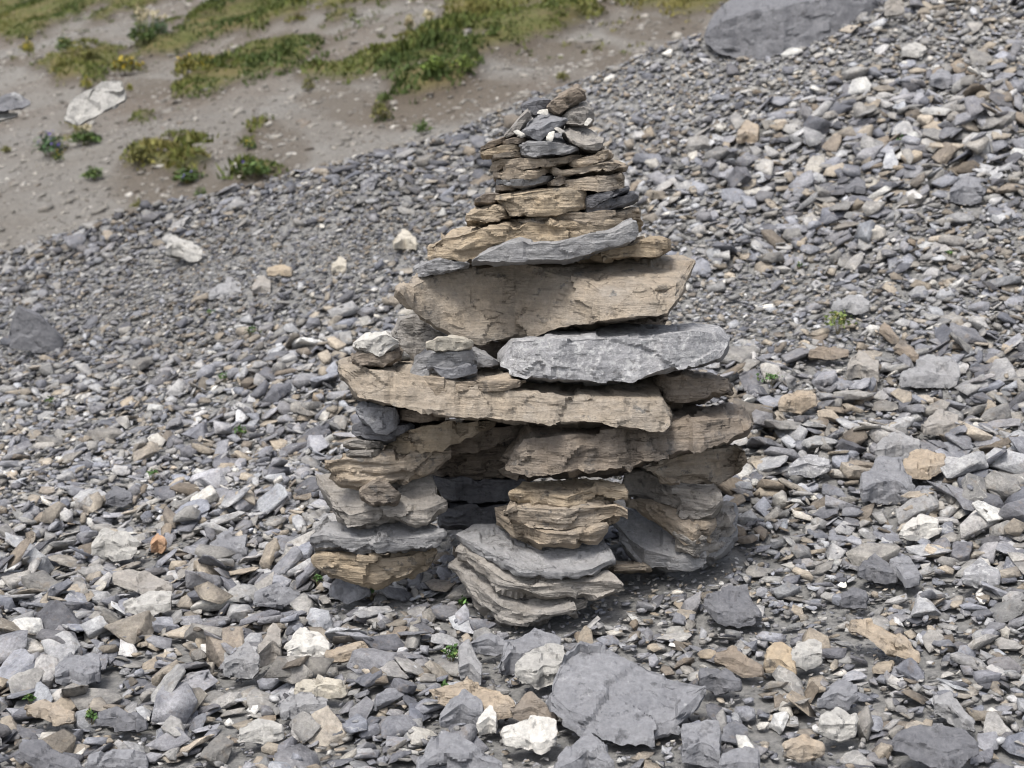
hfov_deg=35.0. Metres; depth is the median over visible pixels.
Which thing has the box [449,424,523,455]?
cairn slab
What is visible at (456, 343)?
cairn stone
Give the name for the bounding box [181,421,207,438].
scree stone
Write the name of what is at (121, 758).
scree stone
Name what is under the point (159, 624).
scree stone
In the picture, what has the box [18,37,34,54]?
hillside bush
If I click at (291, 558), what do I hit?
scree stone
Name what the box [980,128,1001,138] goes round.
scree stone
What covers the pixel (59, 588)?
scree stone
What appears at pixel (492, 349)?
cairn stone
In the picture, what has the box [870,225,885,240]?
scree stone
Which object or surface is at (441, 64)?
cushion plant
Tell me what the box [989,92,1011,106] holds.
scree stone
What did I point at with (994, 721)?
scree stone
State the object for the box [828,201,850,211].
scree stone
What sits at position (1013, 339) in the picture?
scree stone
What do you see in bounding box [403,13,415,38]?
dry plant
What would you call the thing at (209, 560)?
scree stone
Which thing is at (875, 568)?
scree stone
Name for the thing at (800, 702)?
scree stone
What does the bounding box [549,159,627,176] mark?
cairn slab
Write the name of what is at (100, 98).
hillside boulder
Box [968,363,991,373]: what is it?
scree stone
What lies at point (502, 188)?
cairn stone
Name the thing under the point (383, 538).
cairn slab
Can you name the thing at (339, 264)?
scree stone
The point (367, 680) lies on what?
scree stone
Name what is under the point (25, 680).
scree stone
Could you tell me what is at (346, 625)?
scree stone
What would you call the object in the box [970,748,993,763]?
scree stone
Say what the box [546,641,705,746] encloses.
scree boulder
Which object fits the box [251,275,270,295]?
scree stone
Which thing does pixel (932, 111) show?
scree stone
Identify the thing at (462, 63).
cushion plant
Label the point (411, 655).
scree stone
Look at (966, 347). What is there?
scree stone
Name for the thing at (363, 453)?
cairn slab
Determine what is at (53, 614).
scree stone
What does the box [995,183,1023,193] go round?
scree stone
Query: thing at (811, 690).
scree stone
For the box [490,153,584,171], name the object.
cairn slab
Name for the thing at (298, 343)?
scree stone
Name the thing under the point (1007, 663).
scree stone
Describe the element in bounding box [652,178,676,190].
scree stone
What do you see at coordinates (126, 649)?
scree stone
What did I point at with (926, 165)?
scree stone
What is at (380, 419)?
cairn stone
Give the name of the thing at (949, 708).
scree stone
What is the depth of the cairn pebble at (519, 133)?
4.21 m
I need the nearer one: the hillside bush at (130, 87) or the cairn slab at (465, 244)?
the cairn slab at (465, 244)
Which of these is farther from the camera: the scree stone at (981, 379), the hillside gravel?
the hillside gravel
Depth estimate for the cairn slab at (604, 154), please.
4.22 m
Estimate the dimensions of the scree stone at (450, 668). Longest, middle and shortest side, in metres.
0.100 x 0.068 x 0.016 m
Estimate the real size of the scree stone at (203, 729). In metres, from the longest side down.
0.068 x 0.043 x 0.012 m
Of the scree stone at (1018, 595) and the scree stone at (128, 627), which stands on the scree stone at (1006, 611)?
the scree stone at (1018, 595)
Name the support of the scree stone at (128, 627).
on the scree at (970, 116)
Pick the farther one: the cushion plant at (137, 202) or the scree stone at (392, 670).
the cushion plant at (137, 202)
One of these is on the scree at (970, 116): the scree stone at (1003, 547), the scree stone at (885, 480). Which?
the scree stone at (1003, 547)
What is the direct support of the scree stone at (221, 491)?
on the scree at (970, 116)
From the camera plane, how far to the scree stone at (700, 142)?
8.10 m
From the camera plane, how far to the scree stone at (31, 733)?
3.79 m
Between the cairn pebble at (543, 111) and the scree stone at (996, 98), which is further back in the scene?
the scree stone at (996, 98)
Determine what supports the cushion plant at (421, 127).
on the ground at (24, 218)
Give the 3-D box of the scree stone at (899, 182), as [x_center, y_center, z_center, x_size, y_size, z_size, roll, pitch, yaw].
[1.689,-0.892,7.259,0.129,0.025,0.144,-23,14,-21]
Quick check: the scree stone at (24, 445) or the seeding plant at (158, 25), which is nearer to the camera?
the scree stone at (24, 445)
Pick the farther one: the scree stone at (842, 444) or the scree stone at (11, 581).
the scree stone at (842, 444)
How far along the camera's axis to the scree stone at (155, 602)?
4.48 m
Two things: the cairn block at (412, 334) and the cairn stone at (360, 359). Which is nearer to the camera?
the cairn stone at (360, 359)
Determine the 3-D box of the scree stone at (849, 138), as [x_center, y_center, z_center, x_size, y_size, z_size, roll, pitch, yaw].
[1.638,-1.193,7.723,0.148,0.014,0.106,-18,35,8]
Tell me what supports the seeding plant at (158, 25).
on the ground at (24, 218)
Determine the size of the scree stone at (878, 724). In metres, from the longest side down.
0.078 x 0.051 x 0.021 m
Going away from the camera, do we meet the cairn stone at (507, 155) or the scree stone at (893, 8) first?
the cairn stone at (507, 155)
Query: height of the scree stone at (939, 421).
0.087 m
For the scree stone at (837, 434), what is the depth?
5.14 m
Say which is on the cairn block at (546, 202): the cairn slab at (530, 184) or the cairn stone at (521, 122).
the cairn slab at (530, 184)
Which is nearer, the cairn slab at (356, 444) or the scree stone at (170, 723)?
the scree stone at (170, 723)
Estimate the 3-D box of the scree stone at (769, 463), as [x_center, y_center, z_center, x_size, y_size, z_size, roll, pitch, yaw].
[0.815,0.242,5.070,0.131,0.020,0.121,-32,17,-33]
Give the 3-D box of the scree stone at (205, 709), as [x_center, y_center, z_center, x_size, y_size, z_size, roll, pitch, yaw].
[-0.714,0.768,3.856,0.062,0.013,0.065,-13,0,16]
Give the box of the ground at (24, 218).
[0,0,1023,767]
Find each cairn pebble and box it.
[513,130,525,137]
[537,109,547,114]
[546,131,554,141]
[554,127,564,132]
[584,118,591,125]
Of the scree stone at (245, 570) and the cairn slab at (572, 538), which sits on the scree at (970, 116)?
the scree stone at (245, 570)
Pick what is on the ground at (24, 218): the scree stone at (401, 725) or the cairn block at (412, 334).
the scree stone at (401, 725)
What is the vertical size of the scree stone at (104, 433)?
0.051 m
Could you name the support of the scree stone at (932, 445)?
on the scree at (970, 116)
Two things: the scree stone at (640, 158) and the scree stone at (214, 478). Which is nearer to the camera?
the scree stone at (214, 478)
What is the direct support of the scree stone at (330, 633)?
on the scree at (970, 116)
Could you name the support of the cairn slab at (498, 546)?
on the cairn slab at (600, 585)
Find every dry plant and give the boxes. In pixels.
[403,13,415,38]
[422,9,434,29]
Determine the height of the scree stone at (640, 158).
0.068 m
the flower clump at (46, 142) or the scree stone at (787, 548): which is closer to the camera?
the scree stone at (787, 548)
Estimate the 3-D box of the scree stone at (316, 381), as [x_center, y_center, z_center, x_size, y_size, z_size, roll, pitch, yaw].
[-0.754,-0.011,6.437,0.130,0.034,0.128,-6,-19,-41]
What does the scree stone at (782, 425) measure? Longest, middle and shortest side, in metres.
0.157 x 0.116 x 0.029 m
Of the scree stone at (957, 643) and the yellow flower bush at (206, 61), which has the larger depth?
the yellow flower bush at (206, 61)
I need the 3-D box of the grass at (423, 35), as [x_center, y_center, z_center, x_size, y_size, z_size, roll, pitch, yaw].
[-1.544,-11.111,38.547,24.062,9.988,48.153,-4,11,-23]
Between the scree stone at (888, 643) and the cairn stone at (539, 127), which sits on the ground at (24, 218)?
the scree stone at (888, 643)
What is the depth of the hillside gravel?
16.03 m
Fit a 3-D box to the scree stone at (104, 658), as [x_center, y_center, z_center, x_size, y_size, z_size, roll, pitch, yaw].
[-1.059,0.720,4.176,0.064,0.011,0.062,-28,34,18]
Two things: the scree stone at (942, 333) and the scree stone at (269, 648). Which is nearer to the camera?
the scree stone at (269, 648)
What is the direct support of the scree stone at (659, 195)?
on the scree at (970, 116)
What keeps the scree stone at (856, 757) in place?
on the scree at (970, 116)
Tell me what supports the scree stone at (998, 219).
on the ground at (24, 218)
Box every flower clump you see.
[31,130,65,158]
[52,149,63,161]
[67,123,101,145]
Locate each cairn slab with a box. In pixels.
[310,515,446,554]
[311,548,437,589]
[316,473,447,529]
[325,447,451,490]
[343,438,383,449]
[346,449,380,457]
[351,422,415,444]
[382,418,496,454]
[394,252,695,345]
[397,408,445,423]
[412,258,469,276]
[423,367,525,394]
[427,217,643,264]
[433,442,523,479]
[433,475,532,503]
[437,501,508,529]
[448,557,587,627]
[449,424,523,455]
[455,543,624,600]
[456,523,615,579]
[465,203,511,227]
[472,218,638,266]
[480,144,519,159]
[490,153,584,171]
[493,167,554,181]
[495,505,608,549]
[496,176,553,189]
[503,500,627,529]
[507,207,640,225]
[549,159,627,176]
[562,126,604,154]
[562,172,624,192]
[566,148,613,167]
[577,235,671,263]
[606,560,651,574]
[613,502,738,573]
[622,467,723,520]
[624,497,716,545]
[642,444,746,486]
[672,500,735,557]
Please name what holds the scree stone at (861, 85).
on the scree at (970, 116)
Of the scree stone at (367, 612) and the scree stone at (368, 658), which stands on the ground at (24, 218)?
the scree stone at (368, 658)
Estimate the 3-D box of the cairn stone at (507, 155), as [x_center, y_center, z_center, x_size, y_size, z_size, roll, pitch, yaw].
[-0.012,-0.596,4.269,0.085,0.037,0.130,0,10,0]
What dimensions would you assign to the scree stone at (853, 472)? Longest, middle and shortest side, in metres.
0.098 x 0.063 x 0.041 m
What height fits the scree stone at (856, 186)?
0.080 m
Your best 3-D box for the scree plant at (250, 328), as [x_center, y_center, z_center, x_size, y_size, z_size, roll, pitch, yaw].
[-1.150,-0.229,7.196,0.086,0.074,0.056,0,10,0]
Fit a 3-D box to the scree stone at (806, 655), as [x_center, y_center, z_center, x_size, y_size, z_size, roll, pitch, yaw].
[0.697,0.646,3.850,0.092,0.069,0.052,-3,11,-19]
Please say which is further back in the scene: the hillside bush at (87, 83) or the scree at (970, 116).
the hillside bush at (87, 83)
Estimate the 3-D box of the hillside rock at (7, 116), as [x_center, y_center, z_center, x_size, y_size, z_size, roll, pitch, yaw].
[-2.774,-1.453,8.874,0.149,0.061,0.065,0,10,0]
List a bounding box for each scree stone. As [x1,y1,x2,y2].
[0,618,36,635]
[0,649,34,686]
[0,715,16,729]
[1,569,30,588]
[5,532,33,549]
[7,440,31,453]
[8,667,44,698]
[9,305,63,352]
[14,537,54,569]
[15,588,44,594]
[18,739,83,767]
[19,727,45,738]
[21,548,54,575]
[21,570,58,591]
[24,699,75,726]
[32,681,52,703]
[34,600,82,631]
[34,654,58,688]
[36,435,62,447]
[41,631,79,660]
[42,590,74,595]
[46,578,72,600]
[48,554,86,567]
[53,652,101,685]
[60,583,87,601]
[60,683,88,697]
[61,446,86,456]
[62,592,95,605]
[63,601,93,610]
[66,624,83,630]
[73,488,105,501]
[84,749,147,767]
[85,428,122,440]
[91,528,140,561]
[96,706,147,733]
[100,653,107,669]
[102,561,140,575]
[104,610,155,643]
[105,486,132,506]
[112,569,173,594]
[118,639,137,656]
[123,591,172,615]
[123,678,148,694]
[129,356,152,370]
[132,441,159,461]
[138,652,166,669]
[150,533,166,553]
[150,664,185,702]
[151,659,184,685]
[152,617,179,632]
[154,486,175,499]
[161,715,184,737]
[163,625,188,638]
[163,661,210,671]
[166,235,202,262]
[170,216,190,230]
[175,499,209,514]
[177,556,199,579]
[179,669,217,690]
[179,734,214,750]
[180,514,201,524]
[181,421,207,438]
[182,545,196,554]
[185,570,223,590]
[189,468,227,487]
[190,485,218,503]
[192,723,219,732]
[194,531,248,560]
[198,511,245,527]
[198,554,225,567]
[198,703,219,713]
[200,733,233,766]
[202,616,231,626]
[208,276,242,299]
[211,692,241,708]
[215,495,224,508]
[216,487,228,499]
[223,640,259,678]
[227,604,253,621]
[228,567,258,575]
[228,584,257,602]
[235,696,257,702]
[237,718,285,743]
[240,553,261,561]
[246,688,277,717]
[250,483,287,515]
[250,568,270,578]
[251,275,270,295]
[253,582,299,608]
[258,623,282,667]
[263,383,291,402]
[266,264,292,276]
[271,545,302,574]
[278,536,296,550]
[279,692,327,720]
[280,610,306,616]
[284,627,329,656]
[289,711,320,743]
[290,401,317,415]
[291,337,321,348]
[294,674,347,698]
[299,426,320,439]
[306,608,332,629]
[307,435,328,453]
[307,705,346,751]
[310,372,338,388]
[324,641,368,662]
[325,627,367,639]
[327,759,353,767]
[329,579,370,603]
[331,256,346,274]
[341,624,357,628]
[346,648,397,674]
[349,696,373,718]
[353,606,393,617]
[354,669,382,687]
[360,174,378,191]
[368,660,408,687]
[374,688,403,710]
[378,716,386,725]
[381,715,417,738]
[384,626,406,637]
[386,736,410,746]
[391,678,416,694]
[392,229,417,250]
[395,656,423,674]
[396,651,423,658]
[402,693,416,706]
[416,729,502,767]
[429,676,515,719]
[430,633,459,645]
[437,657,459,677]
[439,689,483,727]
[448,615,473,633]
[458,639,482,684]
[471,633,504,656]
[476,705,497,735]
[497,628,561,676]
[500,715,557,754]
[510,691,557,721]
[553,729,614,767]
[577,626,592,643]
[597,635,619,646]
[632,153,662,164]
[644,190,668,199]
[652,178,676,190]
[656,632,691,641]
[666,626,683,633]
[680,720,721,767]
[687,135,711,156]
[698,668,742,694]
[702,584,761,627]
[714,645,763,677]
[719,746,759,767]
[721,188,745,203]
[721,720,747,744]
[726,166,751,188]
[726,345,759,362]
[736,120,759,143]
[736,359,760,370]
[739,368,763,390]
[746,436,777,447]
[753,455,788,471]
[755,357,792,371]
[757,395,779,406]
[760,362,781,384]
[763,642,796,674]
[764,419,801,429]
[769,136,791,143]
[769,698,810,712]
[769,711,788,734]
[775,223,808,232]
[778,390,817,414]
[778,478,807,491]
[779,545,790,557]
[781,348,809,363]
[782,734,825,762]
[788,454,830,477]
[791,639,822,670]
[800,420,826,428]
[801,435,837,447]
[803,115,830,133]
[804,681,818,703]
[808,346,848,359]
[812,507,838,518]
[816,679,859,710]
[817,409,839,425]
[818,707,858,742]
[822,132,841,151]
[827,427,844,439]
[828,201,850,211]
[831,295,869,314]
[833,221,858,230]
[833,390,873,400]
[834,438,866,454]
[839,587,868,609]
[839,750,873,765]
[840,462,870,479]
[841,670,866,680]
[843,127,866,140]
[845,177,866,194]
[846,350,879,381]
[848,77,870,94]
[849,378,870,389]
[849,618,920,663]
[857,553,898,584]
[858,422,900,432]
[859,456,914,504]
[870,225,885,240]
[871,399,897,410]
[871,715,882,731]
[872,660,894,673]
[873,528,902,543]
[874,431,920,459]
[879,322,899,344]
[881,149,898,168]
[882,181,904,188]
[884,0,904,16]
[886,416,914,428]
[889,555,922,587]
[891,121,913,134]
[891,724,979,767]
[893,340,918,361]
[895,489,938,524]
[895,658,924,682]
[898,514,941,540]
[899,354,960,388]
[901,42,926,58]
[902,404,925,413]
[903,449,945,479]
[905,544,951,555]
[910,591,941,617]
[919,107,950,115]
[920,438,948,451]
[921,163,947,167]
[921,409,958,436]
[922,128,949,142]
[922,629,943,652]
[929,68,952,88]
[930,242,951,252]
[931,142,957,163]
[932,691,975,732]
[935,325,952,343]
[936,678,969,690]
[940,451,988,479]
[943,441,973,457]
[944,432,971,449]
[944,456,958,464]
[947,422,971,440]
[949,175,983,205]
[949,322,986,346]
[949,332,973,355]
[951,541,972,561]
[953,641,979,653]
[955,422,993,434]
[961,473,986,501]
[961,558,1000,589]
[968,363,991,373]
[969,49,992,65]
[969,373,995,382]
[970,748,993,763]
[972,500,1002,522]
[977,731,998,750]
[978,435,1018,453]
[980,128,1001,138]
[980,403,1011,421]
[981,535,1005,544]
[981,581,1007,596]
[983,711,1011,735]
[984,470,1020,497]
[986,418,1020,427]
[986,656,1021,670]
[988,212,1013,223]
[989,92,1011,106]
[989,599,1023,622]
[992,106,1016,114]
[994,637,1022,650]
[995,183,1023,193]
[996,541,1017,554]
[997,561,1004,569]
[1002,591,1023,601]
[1004,332,1023,345]
[1006,430,1023,445]
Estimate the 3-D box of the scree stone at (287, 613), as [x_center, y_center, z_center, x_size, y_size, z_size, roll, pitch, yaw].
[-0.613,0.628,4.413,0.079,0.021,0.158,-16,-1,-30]
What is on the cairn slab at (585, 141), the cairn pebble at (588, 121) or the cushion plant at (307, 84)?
the cairn pebble at (588, 121)
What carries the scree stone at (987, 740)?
on the ground at (24, 218)
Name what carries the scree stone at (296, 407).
on the scree at (970, 116)
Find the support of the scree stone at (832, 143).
on the scree at (970, 116)
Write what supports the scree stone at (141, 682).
on the ground at (24, 218)
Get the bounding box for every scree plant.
[22,693,36,703]
[44,396,53,406]
[85,707,97,724]
[147,468,157,480]
[218,371,228,382]
[234,424,246,438]
[243,325,261,336]
[313,574,323,585]
[441,642,457,661]
[458,595,467,607]
[756,371,782,387]
[824,310,858,334]
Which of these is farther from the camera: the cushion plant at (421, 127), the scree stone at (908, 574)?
the cushion plant at (421, 127)
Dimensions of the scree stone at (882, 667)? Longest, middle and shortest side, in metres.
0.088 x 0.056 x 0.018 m
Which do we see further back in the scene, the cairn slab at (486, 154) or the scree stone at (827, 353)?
the scree stone at (827, 353)
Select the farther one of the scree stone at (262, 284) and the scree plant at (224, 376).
the scree stone at (262, 284)
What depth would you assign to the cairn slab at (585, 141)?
4.25 m
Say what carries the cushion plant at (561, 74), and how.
on the ground at (24, 218)
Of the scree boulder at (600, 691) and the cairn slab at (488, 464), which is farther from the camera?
the cairn slab at (488, 464)
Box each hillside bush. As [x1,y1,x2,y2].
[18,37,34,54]
[54,33,74,53]
[74,44,100,58]
[78,76,91,89]
[109,56,147,75]
[125,83,132,91]
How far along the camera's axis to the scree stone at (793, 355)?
5.81 m
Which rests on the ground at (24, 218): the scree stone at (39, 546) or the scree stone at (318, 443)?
the scree stone at (318, 443)
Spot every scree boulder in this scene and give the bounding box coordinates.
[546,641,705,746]
[704,0,879,60]
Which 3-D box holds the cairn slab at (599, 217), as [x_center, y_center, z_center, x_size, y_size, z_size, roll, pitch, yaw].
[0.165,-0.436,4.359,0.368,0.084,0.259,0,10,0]
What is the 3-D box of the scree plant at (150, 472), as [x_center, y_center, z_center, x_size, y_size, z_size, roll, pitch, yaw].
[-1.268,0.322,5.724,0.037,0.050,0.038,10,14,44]
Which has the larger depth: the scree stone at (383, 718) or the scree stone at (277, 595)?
the scree stone at (277, 595)
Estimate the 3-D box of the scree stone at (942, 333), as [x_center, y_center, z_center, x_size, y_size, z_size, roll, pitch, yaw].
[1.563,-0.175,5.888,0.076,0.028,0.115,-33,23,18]
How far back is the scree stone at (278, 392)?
6.35 m
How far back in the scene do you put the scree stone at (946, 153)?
7.31 m
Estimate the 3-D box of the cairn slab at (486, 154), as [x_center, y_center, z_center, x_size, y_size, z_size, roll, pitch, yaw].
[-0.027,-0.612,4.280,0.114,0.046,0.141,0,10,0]
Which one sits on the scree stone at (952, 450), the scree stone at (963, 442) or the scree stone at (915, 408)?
the scree stone at (963, 442)
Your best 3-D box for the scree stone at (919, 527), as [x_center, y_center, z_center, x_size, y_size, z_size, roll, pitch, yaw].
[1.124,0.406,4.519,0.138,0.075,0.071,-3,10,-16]
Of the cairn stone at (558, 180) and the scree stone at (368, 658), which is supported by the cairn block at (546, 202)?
the cairn stone at (558, 180)
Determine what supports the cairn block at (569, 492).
on the cairn slab at (588, 513)
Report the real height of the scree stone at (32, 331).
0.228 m
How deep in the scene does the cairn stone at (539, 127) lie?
4.21 m
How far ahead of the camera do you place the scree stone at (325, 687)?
3.85 m
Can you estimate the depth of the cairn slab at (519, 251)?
4.21 m
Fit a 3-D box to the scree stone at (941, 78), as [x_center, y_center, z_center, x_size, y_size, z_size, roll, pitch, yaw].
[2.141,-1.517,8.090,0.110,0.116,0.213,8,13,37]
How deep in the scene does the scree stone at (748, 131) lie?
8.03 m
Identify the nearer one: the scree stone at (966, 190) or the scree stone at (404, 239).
the scree stone at (966, 190)
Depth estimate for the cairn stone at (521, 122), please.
4.23 m
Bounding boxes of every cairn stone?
[350,347,403,368]
[353,331,398,356]
[356,401,399,435]
[359,477,400,506]
[398,351,410,361]
[410,349,474,375]
[425,335,473,352]
[427,363,477,379]
[472,347,498,368]
[473,317,667,358]
[474,192,503,206]
[480,137,505,151]
[491,151,520,161]
[495,185,516,192]
[501,136,526,144]
[504,108,530,138]
[521,112,567,140]
[522,97,550,116]
[546,83,586,115]
[547,175,569,187]
[561,100,593,127]
[582,186,629,210]
[582,191,638,212]
[653,369,733,408]
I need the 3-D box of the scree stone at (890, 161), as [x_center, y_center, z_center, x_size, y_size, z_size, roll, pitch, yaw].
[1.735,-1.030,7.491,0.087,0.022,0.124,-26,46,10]
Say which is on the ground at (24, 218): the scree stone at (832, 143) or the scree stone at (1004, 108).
the scree stone at (1004, 108)
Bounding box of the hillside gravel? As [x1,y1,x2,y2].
[0,0,725,248]
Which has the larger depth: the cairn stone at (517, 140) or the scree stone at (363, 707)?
the cairn stone at (517, 140)
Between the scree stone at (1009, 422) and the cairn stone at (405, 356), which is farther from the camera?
the scree stone at (1009, 422)
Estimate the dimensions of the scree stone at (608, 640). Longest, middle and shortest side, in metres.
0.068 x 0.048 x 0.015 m
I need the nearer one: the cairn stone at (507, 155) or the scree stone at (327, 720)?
the scree stone at (327, 720)
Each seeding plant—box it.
[126,6,156,45]
[148,10,167,34]
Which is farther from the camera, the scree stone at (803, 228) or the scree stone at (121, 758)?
the scree stone at (803, 228)
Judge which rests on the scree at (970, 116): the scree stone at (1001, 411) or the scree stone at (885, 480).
the scree stone at (1001, 411)
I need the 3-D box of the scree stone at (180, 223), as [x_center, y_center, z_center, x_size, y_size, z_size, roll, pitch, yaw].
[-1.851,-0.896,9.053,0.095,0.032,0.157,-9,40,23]
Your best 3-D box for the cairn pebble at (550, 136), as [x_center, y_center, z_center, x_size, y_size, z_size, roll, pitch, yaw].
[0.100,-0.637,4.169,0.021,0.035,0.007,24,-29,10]
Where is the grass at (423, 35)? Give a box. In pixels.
[0,0,715,183]
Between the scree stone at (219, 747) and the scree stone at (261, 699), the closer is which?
the scree stone at (219, 747)
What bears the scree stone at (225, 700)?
on the scree at (970, 116)
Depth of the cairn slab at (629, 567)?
4.34 m
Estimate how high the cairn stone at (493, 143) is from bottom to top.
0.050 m
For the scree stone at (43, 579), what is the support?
on the ground at (24, 218)
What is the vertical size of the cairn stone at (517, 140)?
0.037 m
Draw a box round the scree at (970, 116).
[0,0,1023,767]
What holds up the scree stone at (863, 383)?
on the scree at (970, 116)
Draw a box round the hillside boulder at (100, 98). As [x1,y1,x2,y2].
[64,81,125,125]
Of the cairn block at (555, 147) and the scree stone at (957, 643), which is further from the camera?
the cairn block at (555, 147)
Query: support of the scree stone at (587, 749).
on the ground at (24, 218)
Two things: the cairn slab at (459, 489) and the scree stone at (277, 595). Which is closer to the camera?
the scree stone at (277, 595)
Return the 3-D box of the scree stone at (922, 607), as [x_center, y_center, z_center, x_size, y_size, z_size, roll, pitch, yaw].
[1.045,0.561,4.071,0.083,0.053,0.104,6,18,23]
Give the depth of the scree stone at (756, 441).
5.18 m
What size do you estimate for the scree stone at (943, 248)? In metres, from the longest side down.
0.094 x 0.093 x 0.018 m
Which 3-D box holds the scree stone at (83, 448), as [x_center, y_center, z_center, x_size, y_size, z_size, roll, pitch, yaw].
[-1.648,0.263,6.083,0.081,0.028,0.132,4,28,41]
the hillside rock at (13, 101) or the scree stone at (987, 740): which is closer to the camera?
the scree stone at (987, 740)
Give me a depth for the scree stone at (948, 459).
4.94 m
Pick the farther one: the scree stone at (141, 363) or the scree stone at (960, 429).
the scree stone at (141, 363)
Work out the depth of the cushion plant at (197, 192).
13.43 m
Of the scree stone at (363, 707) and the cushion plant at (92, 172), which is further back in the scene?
the cushion plant at (92, 172)
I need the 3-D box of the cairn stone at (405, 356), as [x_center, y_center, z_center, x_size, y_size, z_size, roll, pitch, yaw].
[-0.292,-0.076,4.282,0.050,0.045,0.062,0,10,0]
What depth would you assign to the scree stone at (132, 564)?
4.89 m
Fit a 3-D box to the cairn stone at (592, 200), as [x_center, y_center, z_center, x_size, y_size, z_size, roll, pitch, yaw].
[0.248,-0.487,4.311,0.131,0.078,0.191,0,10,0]
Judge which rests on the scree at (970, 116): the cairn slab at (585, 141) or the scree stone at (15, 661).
the scree stone at (15, 661)
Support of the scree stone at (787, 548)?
on the scree at (970, 116)
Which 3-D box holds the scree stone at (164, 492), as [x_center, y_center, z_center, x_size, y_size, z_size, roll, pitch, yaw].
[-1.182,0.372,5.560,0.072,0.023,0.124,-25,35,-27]
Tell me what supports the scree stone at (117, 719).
on the scree at (970, 116)
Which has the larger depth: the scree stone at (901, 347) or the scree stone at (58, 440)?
the scree stone at (58, 440)
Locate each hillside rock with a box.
[0,92,29,113]
[0,112,17,121]
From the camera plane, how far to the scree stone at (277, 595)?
4.47 m
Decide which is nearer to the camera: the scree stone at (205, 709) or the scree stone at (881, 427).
the scree stone at (205, 709)
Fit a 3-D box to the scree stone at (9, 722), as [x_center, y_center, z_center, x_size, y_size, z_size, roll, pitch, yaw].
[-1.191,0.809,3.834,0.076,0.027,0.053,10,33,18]
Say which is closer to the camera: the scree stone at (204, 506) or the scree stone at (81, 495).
the scree stone at (204, 506)
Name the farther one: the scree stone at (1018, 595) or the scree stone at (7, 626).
the scree stone at (7, 626)
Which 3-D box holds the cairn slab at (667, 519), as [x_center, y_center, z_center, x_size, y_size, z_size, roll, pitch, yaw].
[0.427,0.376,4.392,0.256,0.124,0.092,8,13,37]
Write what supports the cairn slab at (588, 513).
on the cairn slab at (572, 538)
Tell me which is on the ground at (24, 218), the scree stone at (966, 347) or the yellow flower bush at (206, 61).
the yellow flower bush at (206, 61)
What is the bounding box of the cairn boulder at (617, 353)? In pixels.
[497,323,729,385]
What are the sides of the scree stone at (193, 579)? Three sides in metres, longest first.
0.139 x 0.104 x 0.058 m
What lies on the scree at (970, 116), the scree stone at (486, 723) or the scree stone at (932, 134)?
the scree stone at (932, 134)
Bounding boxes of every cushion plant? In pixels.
[0,145,10,152]
[79,165,103,180]
[126,142,153,166]
[129,196,140,207]
[170,166,208,184]
[192,186,208,197]
[234,158,274,179]
[243,138,256,149]
[301,77,314,90]
[370,99,391,121]
[412,118,434,135]
[419,54,452,71]
[453,53,477,71]
[555,71,569,80]
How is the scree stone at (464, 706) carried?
on the ground at (24, 218)
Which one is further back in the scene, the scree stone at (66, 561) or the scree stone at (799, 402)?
the scree stone at (799, 402)
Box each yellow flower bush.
[174,53,199,74]
[198,52,214,66]
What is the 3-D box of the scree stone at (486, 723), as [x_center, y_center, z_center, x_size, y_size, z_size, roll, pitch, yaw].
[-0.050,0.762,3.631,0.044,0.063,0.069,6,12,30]
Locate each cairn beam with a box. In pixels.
[338,356,673,431]
[499,403,753,481]
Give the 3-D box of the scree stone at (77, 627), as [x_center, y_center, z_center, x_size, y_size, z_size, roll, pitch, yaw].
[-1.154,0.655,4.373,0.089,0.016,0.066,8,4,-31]
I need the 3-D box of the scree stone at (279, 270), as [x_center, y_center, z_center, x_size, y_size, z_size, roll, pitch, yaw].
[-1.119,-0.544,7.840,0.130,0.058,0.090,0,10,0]
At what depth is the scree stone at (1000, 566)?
4.30 m
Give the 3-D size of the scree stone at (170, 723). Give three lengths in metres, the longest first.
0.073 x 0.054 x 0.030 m
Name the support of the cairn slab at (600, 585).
on the cairn slab at (503, 610)
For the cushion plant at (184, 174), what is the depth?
14.02 m
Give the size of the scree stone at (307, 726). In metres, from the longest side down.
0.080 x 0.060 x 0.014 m
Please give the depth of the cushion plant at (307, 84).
17.40 m
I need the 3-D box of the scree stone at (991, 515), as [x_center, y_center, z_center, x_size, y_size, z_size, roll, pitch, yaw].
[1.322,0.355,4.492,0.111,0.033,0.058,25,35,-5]
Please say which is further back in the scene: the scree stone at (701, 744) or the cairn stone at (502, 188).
the cairn stone at (502, 188)
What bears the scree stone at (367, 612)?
on the scree at (970, 116)
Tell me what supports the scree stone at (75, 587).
on the ground at (24, 218)
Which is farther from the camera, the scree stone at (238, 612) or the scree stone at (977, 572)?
the scree stone at (238, 612)
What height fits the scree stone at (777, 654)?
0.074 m
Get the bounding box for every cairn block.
[391,314,447,359]
[495,186,586,218]
[508,478,628,507]
[519,137,579,157]
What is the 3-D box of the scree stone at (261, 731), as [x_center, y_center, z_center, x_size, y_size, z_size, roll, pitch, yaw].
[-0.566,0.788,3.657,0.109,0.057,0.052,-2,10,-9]
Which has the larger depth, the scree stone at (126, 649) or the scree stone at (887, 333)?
the scree stone at (887, 333)
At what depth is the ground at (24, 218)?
8.69 m
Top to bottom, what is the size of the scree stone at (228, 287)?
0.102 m
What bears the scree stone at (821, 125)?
on the ground at (24, 218)
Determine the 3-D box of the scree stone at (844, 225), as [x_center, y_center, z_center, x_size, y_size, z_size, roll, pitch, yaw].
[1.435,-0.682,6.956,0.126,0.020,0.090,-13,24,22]
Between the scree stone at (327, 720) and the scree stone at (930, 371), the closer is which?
the scree stone at (327, 720)
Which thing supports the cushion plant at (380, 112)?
on the ground at (24, 218)
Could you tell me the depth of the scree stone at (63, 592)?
4.65 m
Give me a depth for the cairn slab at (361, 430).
4.27 m

